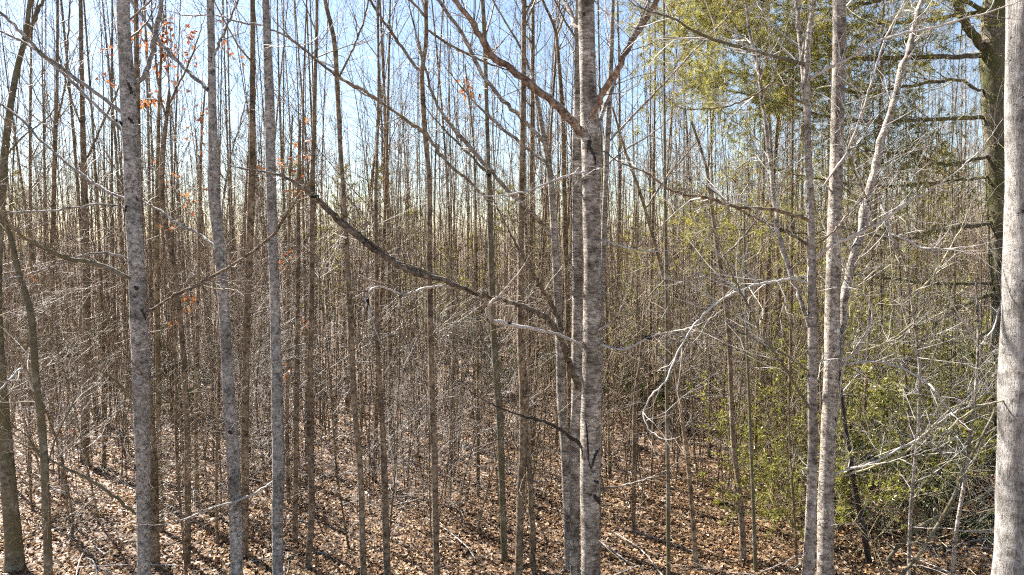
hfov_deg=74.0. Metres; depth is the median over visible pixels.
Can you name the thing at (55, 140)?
bare tree
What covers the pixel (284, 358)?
slender sapling
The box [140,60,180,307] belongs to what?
slim tree
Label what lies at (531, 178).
slim tree
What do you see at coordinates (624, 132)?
slim tree
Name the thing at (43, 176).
slim tree
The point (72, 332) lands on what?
slender sapling
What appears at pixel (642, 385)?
evergreen shrub
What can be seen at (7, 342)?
slender sapling
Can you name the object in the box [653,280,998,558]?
thicket
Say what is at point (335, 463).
slender sapling
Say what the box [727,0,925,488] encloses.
slim tree
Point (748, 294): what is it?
slender sapling
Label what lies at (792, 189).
slim tree
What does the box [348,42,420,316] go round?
slim tree
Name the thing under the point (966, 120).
slim tree
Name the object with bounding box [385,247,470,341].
evergreen shrub
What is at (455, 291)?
slender sapling
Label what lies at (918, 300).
slender sapling
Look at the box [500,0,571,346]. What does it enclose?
slim tree
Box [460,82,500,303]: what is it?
slim tree
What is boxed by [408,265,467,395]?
slender sapling
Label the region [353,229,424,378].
slender sapling
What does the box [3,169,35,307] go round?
young pine
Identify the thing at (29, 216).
slim tree
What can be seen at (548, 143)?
slim tree
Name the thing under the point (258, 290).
slender sapling
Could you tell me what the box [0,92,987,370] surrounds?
wood
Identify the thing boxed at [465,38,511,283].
slim tree
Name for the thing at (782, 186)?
slim tree
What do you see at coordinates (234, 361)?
slender sapling
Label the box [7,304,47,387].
slender sapling
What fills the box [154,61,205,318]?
slim tree
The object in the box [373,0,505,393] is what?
slim tree
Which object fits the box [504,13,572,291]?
slim tree
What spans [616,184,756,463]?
slender sapling
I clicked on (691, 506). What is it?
bare tree
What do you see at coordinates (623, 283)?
slender sapling
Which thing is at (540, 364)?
evergreen shrub
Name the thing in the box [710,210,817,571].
bare tree
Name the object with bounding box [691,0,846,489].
slim tree
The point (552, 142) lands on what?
slim tree
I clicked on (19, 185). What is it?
slim tree
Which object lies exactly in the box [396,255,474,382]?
slender sapling
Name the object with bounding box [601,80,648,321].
slim tree
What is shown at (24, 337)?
slender sapling
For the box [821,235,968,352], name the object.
evergreen shrub
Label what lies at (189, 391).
evergreen shrub
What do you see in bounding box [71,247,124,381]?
slender sapling
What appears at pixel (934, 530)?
sapling
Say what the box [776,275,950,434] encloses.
evergreen shrub
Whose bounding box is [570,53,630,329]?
slim tree
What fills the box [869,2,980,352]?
slim tree
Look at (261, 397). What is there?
slender sapling
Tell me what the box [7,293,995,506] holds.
brushwood
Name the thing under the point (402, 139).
slim tree
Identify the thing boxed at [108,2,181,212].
slim tree
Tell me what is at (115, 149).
slim tree
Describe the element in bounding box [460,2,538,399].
slim tree
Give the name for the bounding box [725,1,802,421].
slim tree
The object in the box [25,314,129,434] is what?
slender sapling
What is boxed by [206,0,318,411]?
slim tree
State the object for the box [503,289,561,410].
slender sapling
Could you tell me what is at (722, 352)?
slender sapling
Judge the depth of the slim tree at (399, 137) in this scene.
29.70 m
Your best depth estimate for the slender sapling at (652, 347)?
21.92 m
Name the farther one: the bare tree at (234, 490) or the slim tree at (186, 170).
the slim tree at (186, 170)
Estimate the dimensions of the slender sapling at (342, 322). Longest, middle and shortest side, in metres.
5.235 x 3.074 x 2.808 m
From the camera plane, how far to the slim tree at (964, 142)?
26.41 m
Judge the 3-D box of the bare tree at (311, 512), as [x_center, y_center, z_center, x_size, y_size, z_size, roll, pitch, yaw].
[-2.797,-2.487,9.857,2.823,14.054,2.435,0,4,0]
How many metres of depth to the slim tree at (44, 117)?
32.27 m
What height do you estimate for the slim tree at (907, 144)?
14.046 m
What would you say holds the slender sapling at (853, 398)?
on the ground
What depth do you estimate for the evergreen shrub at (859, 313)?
19.04 m
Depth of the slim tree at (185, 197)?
30.45 m
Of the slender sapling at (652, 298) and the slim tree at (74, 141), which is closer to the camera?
the slim tree at (74, 141)
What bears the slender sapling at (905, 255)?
on the ground
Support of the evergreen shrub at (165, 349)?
on the ground
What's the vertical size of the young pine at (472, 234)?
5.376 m
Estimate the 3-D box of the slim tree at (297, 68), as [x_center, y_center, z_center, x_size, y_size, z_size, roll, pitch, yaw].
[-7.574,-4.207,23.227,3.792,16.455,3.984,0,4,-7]
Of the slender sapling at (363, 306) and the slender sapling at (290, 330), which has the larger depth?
the slender sapling at (363, 306)
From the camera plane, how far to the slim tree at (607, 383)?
14.21 m
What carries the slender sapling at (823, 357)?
on the ground
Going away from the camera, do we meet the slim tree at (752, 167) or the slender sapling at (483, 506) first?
the slender sapling at (483, 506)
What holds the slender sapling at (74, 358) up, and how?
on the ground
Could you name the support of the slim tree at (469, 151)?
on the ground
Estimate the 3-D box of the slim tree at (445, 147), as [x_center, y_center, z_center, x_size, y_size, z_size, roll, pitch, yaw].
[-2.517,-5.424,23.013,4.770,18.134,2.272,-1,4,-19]
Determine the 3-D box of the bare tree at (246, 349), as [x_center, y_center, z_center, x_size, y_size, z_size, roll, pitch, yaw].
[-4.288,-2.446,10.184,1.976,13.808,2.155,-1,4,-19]
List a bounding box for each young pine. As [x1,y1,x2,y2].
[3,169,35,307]
[277,163,318,308]
[302,219,355,353]
[318,164,370,311]
[356,163,403,269]
[398,203,437,315]
[421,239,470,364]
[457,233,487,335]
[483,184,516,309]
[507,211,551,351]
[546,176,569,261]
[607,215,647,335]
[658,180,693,326]
[670,188,732,324]
[688,193,744,376]
[713,161,775,314]
[743,175,805,292]
[825,143,900,320]
[908,144,978,341]
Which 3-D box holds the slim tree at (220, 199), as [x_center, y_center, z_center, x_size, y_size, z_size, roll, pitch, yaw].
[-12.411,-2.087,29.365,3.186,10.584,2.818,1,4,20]
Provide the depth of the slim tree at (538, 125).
29.46 m
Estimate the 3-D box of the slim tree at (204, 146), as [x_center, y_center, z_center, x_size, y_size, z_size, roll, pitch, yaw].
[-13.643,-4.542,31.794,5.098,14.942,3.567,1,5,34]
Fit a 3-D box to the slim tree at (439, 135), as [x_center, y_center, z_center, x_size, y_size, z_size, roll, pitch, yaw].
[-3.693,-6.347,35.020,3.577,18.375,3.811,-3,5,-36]
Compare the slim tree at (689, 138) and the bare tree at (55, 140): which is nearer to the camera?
the bare tree at (55, 140)
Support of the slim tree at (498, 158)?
on the ground
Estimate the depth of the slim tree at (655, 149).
32.70 m
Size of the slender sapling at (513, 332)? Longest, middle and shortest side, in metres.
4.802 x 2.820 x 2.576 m
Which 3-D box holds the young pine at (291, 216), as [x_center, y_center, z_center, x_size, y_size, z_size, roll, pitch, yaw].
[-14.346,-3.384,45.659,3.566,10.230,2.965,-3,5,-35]
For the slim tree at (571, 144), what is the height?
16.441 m
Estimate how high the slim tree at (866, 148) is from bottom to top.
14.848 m
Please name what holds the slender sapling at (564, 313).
on the ground
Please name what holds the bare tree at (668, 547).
on the ground
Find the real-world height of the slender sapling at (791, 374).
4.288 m
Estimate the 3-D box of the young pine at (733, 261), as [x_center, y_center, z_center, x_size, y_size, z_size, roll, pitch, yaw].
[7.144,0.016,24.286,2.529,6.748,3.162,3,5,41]
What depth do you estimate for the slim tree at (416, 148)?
30.43 m
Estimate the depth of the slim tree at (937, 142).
20.97 m
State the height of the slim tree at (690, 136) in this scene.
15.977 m
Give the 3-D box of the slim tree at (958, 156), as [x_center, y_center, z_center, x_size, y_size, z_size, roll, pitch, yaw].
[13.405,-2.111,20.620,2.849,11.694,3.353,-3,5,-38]
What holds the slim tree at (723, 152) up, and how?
on the ground
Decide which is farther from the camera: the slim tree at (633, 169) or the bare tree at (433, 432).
the slim tree at (633, 169)
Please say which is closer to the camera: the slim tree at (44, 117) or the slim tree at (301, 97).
the slim tree at (301, 97)
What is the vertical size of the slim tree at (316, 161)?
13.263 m
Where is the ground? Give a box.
[0,243,994,574]
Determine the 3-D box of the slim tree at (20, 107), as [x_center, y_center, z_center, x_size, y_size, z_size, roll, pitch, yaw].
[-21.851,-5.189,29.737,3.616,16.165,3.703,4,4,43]
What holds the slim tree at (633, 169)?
on the ground
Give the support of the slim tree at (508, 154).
on the ground
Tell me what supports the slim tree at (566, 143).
on the ground
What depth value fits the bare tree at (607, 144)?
10.66 m
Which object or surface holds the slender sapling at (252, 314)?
on the ground
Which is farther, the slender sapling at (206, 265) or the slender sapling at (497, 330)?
the slender sapling at (497, 330)
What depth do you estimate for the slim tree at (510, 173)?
33.92 m
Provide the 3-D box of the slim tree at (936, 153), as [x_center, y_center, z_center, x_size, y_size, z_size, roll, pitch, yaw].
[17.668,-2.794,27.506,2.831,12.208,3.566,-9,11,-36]
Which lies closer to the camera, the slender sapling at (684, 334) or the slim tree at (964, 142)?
the slender sapling at (684, 334)
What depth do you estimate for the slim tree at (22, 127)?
19.12 m
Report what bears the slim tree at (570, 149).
on the ground
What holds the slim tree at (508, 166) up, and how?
on the ground
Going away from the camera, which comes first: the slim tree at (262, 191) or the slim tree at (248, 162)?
the slim tree at (262, 191)
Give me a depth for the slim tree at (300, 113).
18.14 m
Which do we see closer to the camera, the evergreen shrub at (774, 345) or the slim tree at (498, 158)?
the evergreen shrub at (774, 345)
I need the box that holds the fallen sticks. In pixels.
[1,366,994,574]
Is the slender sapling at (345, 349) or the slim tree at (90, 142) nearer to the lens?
the slender sapling at (345, 349)
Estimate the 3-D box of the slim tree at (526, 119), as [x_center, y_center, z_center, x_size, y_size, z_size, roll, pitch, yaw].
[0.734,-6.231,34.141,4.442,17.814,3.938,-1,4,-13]
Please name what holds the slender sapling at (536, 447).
on the ground
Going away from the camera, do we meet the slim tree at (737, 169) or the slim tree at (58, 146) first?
the slim tree at (58, 146)
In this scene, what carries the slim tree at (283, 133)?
on the ground
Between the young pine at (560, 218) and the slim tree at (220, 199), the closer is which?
the slim tree at (220, 199)
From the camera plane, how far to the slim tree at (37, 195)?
33.76 m
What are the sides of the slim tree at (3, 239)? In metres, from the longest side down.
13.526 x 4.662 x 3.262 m
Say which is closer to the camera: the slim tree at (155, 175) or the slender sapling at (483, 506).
the slender sapling at (483, 506)
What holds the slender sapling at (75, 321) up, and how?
on the ground
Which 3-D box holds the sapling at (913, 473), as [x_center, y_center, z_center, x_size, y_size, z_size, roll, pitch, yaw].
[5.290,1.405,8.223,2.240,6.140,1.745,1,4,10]
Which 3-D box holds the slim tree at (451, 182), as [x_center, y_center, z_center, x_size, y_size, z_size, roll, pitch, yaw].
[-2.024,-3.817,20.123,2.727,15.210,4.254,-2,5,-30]
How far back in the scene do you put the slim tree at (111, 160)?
17.77 m
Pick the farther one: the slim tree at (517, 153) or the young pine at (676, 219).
the young pine at (676, 219)
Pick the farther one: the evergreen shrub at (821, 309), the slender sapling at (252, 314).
the evergreen shrub at (821, 309)
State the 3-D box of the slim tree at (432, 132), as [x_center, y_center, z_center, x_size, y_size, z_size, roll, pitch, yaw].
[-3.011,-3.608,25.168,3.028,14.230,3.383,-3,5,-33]
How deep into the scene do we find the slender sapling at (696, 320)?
18.30 m
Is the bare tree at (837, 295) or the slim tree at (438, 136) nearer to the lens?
the bare tree at (837, 295)
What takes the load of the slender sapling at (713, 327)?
on the ground
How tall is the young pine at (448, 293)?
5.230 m
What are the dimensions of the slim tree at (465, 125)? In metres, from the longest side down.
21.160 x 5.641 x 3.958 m
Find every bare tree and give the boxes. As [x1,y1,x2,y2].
[0,0,98,573]
[0,0,103,433]
[0,0,332,574]
[0,182,125,574]
[13,0,169,466]
[66,0,281,574]
[113,0,417,574]
[129,0,211,567]
[133,0,224,564]
[143,0,652,574]
[170,0,263,555]
[243,120,346,542]
[254,0,556,574]
[278,0,402,574]
[286,0,403,569]
[322,0,462,574]
[393,0,627,570]
[407,0,553,560]
[417,0,741,574]
[460,0,607,574]
[475,0,567,423]
[532,0,1023,574]
[533,0,775,548]
[536,0,605,452]
[567,301,682,532]
[575,0,769,574]
[612,84,731,569]
[684,121,819,560]
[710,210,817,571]
[768,0,998,574]
[800,368,896,563]
[870,0,1023,574]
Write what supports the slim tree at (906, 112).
on the ground
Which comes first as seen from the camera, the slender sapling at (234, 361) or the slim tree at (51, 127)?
the slender sapling at (234, 361)
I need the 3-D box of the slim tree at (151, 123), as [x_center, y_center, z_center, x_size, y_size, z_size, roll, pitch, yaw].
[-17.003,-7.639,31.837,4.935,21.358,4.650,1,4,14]
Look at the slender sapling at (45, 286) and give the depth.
25.69 m
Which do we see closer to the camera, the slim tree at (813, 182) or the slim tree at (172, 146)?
the slim tree at (813, 182)
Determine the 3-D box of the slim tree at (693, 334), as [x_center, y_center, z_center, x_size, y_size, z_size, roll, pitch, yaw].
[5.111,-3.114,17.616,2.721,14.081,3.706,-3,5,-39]
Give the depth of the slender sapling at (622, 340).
18.92 m
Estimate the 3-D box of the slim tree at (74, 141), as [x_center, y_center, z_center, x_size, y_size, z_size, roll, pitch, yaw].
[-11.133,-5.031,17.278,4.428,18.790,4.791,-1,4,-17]
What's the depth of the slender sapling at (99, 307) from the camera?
24.20 m
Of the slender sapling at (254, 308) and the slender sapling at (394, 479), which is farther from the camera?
the slender sapling at (254, 308)
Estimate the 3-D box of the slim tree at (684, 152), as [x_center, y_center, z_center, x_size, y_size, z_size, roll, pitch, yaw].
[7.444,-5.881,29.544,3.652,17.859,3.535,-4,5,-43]
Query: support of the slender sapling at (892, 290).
on the ground
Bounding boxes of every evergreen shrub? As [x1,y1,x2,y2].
[5,291,47,372]
[12,318,124,377]
[91,298,170,350]
[117,359,210,417]
[160,316,216,391]
[356,300,427,368]
[373,243,503,343]
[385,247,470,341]
[423,285,507,367]
[463,334,526,392]
[501,328,564,389]
[569,236,716,350]
[583,286,659,393]
[602,321,718,428]
[628,275,732,383]
[686,363,910,505]
[703,258,824,369]
[704,398,940,540]
[706,336,848,479]
[722,281,864,426]
[722,302,949,464]
[741,246,902,383]
[757,377,989,525]
[775,428,885,509]
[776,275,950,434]
[782,209,952,377]
[805,246,990,430]
[817,344,965,491]
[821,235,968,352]
[822,289,983,449]
[844,333,997,497]
[848,280,990,393]
[856,419,994,543]
[900,319,995,467]
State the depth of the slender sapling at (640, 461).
15.69 m
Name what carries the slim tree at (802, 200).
on the ground
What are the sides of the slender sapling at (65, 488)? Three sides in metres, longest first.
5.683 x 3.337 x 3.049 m
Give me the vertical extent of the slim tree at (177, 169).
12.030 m
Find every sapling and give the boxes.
[0,156,125,496]
[0,261,92,531]
[2,191,120,403]
[2,200,130,522]
[2,228,161,558]
[2,230,135,546]
[2,244,58,410]
[2,263,73,421]
[2,265,45,388]
[3,216,68,374]
[3,297,122,515]
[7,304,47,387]
[7,324,64,471]
[19,241,75,358]
[20,249,123,407]
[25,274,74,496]
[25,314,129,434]
[26,213,102,376]
[33,279,96,391]
[39,267,97,375]
[47,109,328,554]
[47,240,98,368]
[50,271,313,574]
[55,329,261,557]
[64,261,164,437]
[65,160,188,384]
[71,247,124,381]
[71,249,126,353]
[93,14,217,531]
[94,302,182,444]
[98,261,231,406]
[110,240,188,393]
[114,239,267,457]
[122,220,236,409]
[144,184,293,437]
[145,243,235,406]
[155,186,377,514]
[159,19,245,509]
[161,254,346,502]
[164,262,251,394]
[164,285,370,502]
[164,337,292,521]
[167,169,336,444]
[167,272,304,479]
[170,295,256,409]
[180,310,255,419]
[184,267,333,467]
[188,263,293,454]
[191,260,326,410]
[200,288,299,430]
[201,220,292,433]
[202,240,260,373]
[212,264,322,388]
[230,278,293,392]
[233,268,343,439]
[234,196,405,549]
[235,246,292,365]
[242,305,318,452]
[251,261,329,428]
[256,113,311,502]
[280,237,343,346]
[287,320,472,564]
[290,252,395,438]
[292,187,425,476]
[293,291,361,385]
[307,242,365,391]
[317,186,441,421]
[326,242,412,385]
[329,163,425,406]
[335,262,570,529]
[338,218,463,391]
[341,263,505,539]
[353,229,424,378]
[359,326,462,471]
[360,276,421,380]
[361,325,462,475]
[367,275,533,544]
[369,254,447,372]
[370,296,471,427]
[371,331,472,498]
[394,269,490,439]
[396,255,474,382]
[396,260,447,386]
[397,192,525,427]
[398,278,466,367]
[404,233,583,534]
[405,314,535,487]
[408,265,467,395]
[434,284,556,520]
[439,272,554,467]
[443,232,515,370]
[455,65,480,496]
[458,274,571,423]
[461,313,552,439]
[469,298,516,368]
[480,143,695,473]
[497,223,571,341]
[498,297,673,495]
[501,293,622,503]
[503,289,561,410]
[511,228,706,522]
[526,246,617,436]
[558,275,678,500]
[570,254,654,392]
[602,190,705,439]
[603,267,663,423]
[604,242,680,364]
[609,245,678,372]
[609,268,681,401]
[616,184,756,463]
[619,263,695,421]
[623,301,682,387]
[625,207,734,397]
[628,183,806,439]
[639,243,738,458]
[640,245,672,369]
[642,227,752,416]
[647,279,725,397]
[647,293,807,510]
[652,248,803,545]
[652,258,766,472]
[662,259,766,460]
[663,236,761,399]
[669,246,763,479]
[681,277,756,406]
[682,215,951,541]
[683,278,736,379]
[685,162,802,379]
[690,264,923,572]
[690,303,841,508]
[691,245,778,429]
[698,237,741,373]
[702,305,755,405]
[706,196,868,438]
[706,198,746,351]
[722,234,789,385]
[737,170,863,471]
[746,281,821,425]
[752,276,888,476]
[774,155,950,529]
[775,306,911,515]
[816,128,1003,534]
[826,407,995,574]
[843,242,991,439]
[847,219,931,386]
[849,230,944,421]
[849,284,946,407]
[859,191,955,321]
[860,192,993,443]
[862,214,1001,574]
[865,435,994,564]
[869,157,1002,574]
[871,141,1002,567]
[881,444,994,565]
[890,187,988,427]
[893,198,984,393]
[900,258,989,413]
[907,214,992,447]
[911,201,987,370]
[923,198,986,349]
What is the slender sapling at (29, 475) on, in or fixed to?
on the ground
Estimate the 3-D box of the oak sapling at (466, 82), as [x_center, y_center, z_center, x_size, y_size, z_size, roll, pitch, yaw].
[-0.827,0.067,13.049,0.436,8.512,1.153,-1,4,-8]
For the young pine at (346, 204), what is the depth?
41.56 m
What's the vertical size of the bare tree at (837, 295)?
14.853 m
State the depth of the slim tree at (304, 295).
13.70 m
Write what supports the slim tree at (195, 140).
on the ground
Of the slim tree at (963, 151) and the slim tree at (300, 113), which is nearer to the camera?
the slim tree at (300, 113)
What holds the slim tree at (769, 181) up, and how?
on the ground
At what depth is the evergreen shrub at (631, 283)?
26.63 m
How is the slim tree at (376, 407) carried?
on the ground
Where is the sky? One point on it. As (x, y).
(75, 8)
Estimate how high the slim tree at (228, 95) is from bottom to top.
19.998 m
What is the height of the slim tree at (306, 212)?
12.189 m
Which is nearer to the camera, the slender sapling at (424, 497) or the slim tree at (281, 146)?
the slender sapling at (424, 497)
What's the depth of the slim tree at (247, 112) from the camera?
31.10 m
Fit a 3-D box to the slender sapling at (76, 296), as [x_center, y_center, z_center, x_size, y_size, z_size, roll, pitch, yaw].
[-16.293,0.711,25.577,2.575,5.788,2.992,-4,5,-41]
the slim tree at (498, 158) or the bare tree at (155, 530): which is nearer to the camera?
the bare tree at (155, 530)
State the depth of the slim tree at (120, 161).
20.26 m
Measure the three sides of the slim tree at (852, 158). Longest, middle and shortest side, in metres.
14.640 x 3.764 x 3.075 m
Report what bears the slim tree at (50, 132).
on the ground
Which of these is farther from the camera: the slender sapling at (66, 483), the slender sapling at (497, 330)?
the slender sapling at (497, 330)
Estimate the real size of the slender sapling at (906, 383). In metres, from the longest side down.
6.974 x 4.139 x 3.501 m
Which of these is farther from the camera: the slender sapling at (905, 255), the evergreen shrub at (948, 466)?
the slender sapling at (905, 255)
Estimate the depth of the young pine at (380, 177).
49.56 m
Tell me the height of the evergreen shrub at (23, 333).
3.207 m
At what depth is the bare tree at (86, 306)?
14.19 m
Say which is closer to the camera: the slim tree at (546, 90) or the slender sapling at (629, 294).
the slender sapling at (629, 294)
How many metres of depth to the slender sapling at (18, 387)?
12.04 m
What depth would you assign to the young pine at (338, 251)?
29.99 m
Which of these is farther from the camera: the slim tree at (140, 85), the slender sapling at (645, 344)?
the slim tree at (140, 85)
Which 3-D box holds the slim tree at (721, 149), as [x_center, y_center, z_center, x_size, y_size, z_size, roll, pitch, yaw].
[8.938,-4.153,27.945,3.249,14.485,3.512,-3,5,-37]
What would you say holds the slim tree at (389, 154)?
on the ground
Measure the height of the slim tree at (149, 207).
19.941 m
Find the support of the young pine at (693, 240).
on the ground
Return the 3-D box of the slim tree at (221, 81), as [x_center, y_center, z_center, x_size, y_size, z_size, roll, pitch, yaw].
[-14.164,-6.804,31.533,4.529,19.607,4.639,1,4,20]
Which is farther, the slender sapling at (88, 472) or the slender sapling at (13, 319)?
the slender sapling at (13, 319)
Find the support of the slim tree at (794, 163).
on the ground
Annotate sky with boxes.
[0,0,986,242]
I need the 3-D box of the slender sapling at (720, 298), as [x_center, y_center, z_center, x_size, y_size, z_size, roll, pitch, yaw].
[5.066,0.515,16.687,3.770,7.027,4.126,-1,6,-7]
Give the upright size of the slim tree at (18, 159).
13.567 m
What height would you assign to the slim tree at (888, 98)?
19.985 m
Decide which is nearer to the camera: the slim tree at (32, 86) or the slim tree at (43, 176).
the slim tree at (43, 176)
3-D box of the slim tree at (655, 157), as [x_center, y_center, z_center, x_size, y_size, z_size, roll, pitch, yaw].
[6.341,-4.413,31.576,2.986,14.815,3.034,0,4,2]
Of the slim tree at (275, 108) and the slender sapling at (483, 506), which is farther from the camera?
the slim tree at (275, 108)
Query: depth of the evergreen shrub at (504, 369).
21.97 m
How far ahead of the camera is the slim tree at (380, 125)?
27.10 m
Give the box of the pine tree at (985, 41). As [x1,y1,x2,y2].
[606,0,1005,473]
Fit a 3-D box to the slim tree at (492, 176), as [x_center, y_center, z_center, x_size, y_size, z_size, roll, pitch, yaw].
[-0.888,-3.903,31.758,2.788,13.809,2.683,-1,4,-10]
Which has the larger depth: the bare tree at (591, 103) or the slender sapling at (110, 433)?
the slender sapling at (110, 433)
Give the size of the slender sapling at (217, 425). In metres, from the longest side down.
7.071 x 4.152 x 3.793 m
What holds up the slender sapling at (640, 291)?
on the ground
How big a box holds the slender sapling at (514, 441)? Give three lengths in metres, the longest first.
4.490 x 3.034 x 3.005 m
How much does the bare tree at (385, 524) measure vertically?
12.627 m
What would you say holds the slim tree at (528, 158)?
on the ground
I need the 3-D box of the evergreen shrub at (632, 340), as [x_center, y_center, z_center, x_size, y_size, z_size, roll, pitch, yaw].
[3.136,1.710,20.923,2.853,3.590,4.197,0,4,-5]
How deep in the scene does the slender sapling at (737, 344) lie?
17.23 m
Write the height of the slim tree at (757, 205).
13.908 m
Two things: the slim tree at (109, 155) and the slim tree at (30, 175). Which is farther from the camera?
the slim tree at (109, 155)
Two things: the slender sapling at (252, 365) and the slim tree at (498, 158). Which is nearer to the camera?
the slender sapling at (252, 365)
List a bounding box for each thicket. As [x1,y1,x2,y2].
[0,0,1004,515]
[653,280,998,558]
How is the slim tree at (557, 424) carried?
on the ground
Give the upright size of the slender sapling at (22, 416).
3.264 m
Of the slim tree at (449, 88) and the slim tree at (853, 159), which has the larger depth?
the slim tree at (449, 88)
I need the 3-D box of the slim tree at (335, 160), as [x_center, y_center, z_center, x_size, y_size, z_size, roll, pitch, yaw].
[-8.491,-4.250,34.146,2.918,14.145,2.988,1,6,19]
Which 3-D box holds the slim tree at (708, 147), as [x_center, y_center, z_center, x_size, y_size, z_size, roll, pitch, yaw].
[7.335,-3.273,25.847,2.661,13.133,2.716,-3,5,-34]
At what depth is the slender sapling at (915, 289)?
14.85 m
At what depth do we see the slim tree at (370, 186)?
19.58 m
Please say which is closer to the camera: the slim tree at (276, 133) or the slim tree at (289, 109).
the slim tree at (276, 133)
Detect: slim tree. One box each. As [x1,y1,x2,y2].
[0,0,50,329]
[0,0,61,280]
[0,0,78,389]
[0,0,81,366]
[0,0,90,405]
[0,0,115,373]
[0,0,133,400]
[0,16,121,416]
[0,41,75,271]
[0,56,36,266]
[0,98,28,322]
[1,0,77,324]
[1,1,64,337]
[1,69,70,462]
[2,101,50,323]
[3,0,174,467]
[6,3,87,296]
[6,4,85,407]
[7,10,74,223]
[8,0,100,368]
[9,93,71,311]
[15,49,97,316]
[18,0,165,398]
[20,0,173,422]
[20,1,107,335]
[40,0,175,363]
[47,43,122,308]
[51,0,157,422]
[54,15,128,334]
[62,0,140,399]
[66,7,108,311]
[66,29,118,313]
[67,38,196,395]
[70,0,149,328]
[70,50,120,320]
[76,2,165,309]
[77,72,107,318]
[82,0,277,498]
[86,0,261,406]
[90,2,175,390]
[94,1,171,196]
[97,5,217,426]
[97,8,203,317]
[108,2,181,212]
[116,0,205,364]
[117,5,206,347]
[120,102,179,267]
[130,0,207,278]
[133,2,195,334]
[138,0,215,350]
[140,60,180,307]
[145,71,206,351]
[146,14,221,260]
[151,141,204,273]
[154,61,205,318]
[155,41,236,328]
[171,0,286,367]
[171,29,226,289]
[173,0,261,401]
[173,57,225,303]
[176,46,276,387]
[180,0,256,239]
[191,0,397,471]
[194,0,288,268]
[194,0,413,485]
[194,1,259,255]
[199,1,291,354]
[201,120,243,357]
[203,25,291,358]
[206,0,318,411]
[214,0,318,445]
[216,0,308,352]
[217,1,336,383]
[218,0,328,390]
[222,0,352,278]
[222,1,297,308]
[223,9,300,406]
[227,0,344,379]
[228,72,296,269]
[229,0,325,371]
[232,0,317,363]
[236,108,285,296]
[240,0,363,432]
[240,0,364,405]
[240,0,423,427]
[244,0,347,340]
[249,0,514,458]
[275,0,445,433]
[284,0,363,361]
[285,9,413,313]
[285,92,339,218]
[295,0,451,483]
[301,87,333,208]
[307,2,379,342]
[320,0,423,411]
[320,0,555,450]
[321,66,364,287]
[322,46,355,304]
[324,0,442,404]
[324,3,396,338]
[326,0,416,274]
[336,8,392,220]
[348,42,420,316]
[354,0,478,371]
[358,4,461,390]
[358,31,457,318]
[364,41,430,339]
[365,0,506,380]
[367,83,411,321]
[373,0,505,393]
[382,0,535,384]
[383,0,429,362]
[385,68,436,383]
[386,62,426,343]
[389,77,412,268]
[393,6,463,372]
[393,104,426,332]
[399,75,462,308]
[403,6,473,311]
[404,0,468,294]
[407,2,504,410]
[411,13,480,211]
[413,1,495,388]
[427,1,495,350]
[441,35,482,325]
[450,37,543,353]
[454,0,619,455]
[455,0,554,395]
[458,120,497,229]
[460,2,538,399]
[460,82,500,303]
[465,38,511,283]
[469,0,565,404]
[471,14,519,293]
[475,50,516,342]
[480,0,567,473]
[482,41,543,335]
[489,20,555,282]
[495,6,603,361]
[495,35,567,404]
[499,1,573,339]
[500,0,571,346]
[501,0,556,305]
[502,6,556,293]
[503,1,686,445]
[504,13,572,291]
[512,85,543,216]
[516,0,655,479]
[519,1,636,420]
[519,2,605,341]
[526,7,602,390]
[528,2,570,207]
[539,0,617,282]
[540,19,571,312]
[546,1,574,316]
[553,47,622,263]
[566,4,717,439]
[568,2,748,501]
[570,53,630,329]
[594,5,635,309]
[595,1,667,372]
[601,0,680,304]
[601,1,665,404]
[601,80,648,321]
[603,0,703,379]
[603,25,693,298]
[604,5,675,216]
[611,2,689,346]
[614,1,670,300]
[621,4,717,374]
[623,28,683,326]
[623,50,735,409]
[628,8,739,408]
[630,54,682,313]
[633,46,676,261]
[635,41,700,373]
[643,8,795,458]
[644,128,686,364]
[646,23,742,317]
[657,23,714,229]
[658,4,788,424]
[660,13,724,344]
[667,0,936,454]
[669,3,705,299]
[675,7,852,434]
[676,39,737,223]
[684,58,749,352]
[689,58,728,309]
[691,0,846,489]
[698,10,743,324]
[703,63,769,317]
[716,0,860,503]
[716,5,763,299]
[717,23,787,381]
[719,2,780,374]
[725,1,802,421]
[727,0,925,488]
[727,41,863,336]
[736,4,830,423]
[738,5,826,339]
[742,125,799,299]
[748,69,824,234]
[755,0,858,357]
[762,6,894,295]
[762,32,822,249]
[762,121,820,290]
[773,10,825,348]
[775,0,826,363]
[784,0,853,253]
[788,1,884,267]
[791,6,916,391]
[794,1,846,309]
[796,72,855,241]
[799,0,980,404]
[812,15,936,286]
[813,49,868,256]
[814,0,963,506]
[815,39,891,271]
[819,1,982,467]
[823,66,866,268]
[843,45,895,247]
[844,67,892,274]
[844,70,901,333]
[850,0,1004,440]
[856,1,969,292]
[862,33,956,328]
[867,0,958,283]
[869,0,982,397]
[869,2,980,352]
[882,52,926,300]
[885,0,982,381]
[888,2,969,223]
[889,38,959,219]
[891,79,981,263]
[900,25,953,308]
[909,73,977,327]
[911,43,980,347]
[917,44,991,379]
[928,5,982,180]
[930,45,982,245]
[930,77,970,255]
[934,7,983,367]
[936,2,982,255]
[938,4,983,328]
[941,77,981,289]
[945,10,984,279]
[946,41,982,321]
[948,102,987,411]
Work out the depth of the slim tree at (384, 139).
16.18 m
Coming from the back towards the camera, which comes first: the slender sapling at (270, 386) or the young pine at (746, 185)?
the young pine at (746, 185)
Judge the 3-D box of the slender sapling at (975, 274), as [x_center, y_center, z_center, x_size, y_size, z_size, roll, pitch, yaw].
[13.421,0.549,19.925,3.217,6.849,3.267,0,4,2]
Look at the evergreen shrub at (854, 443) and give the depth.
12.21 m

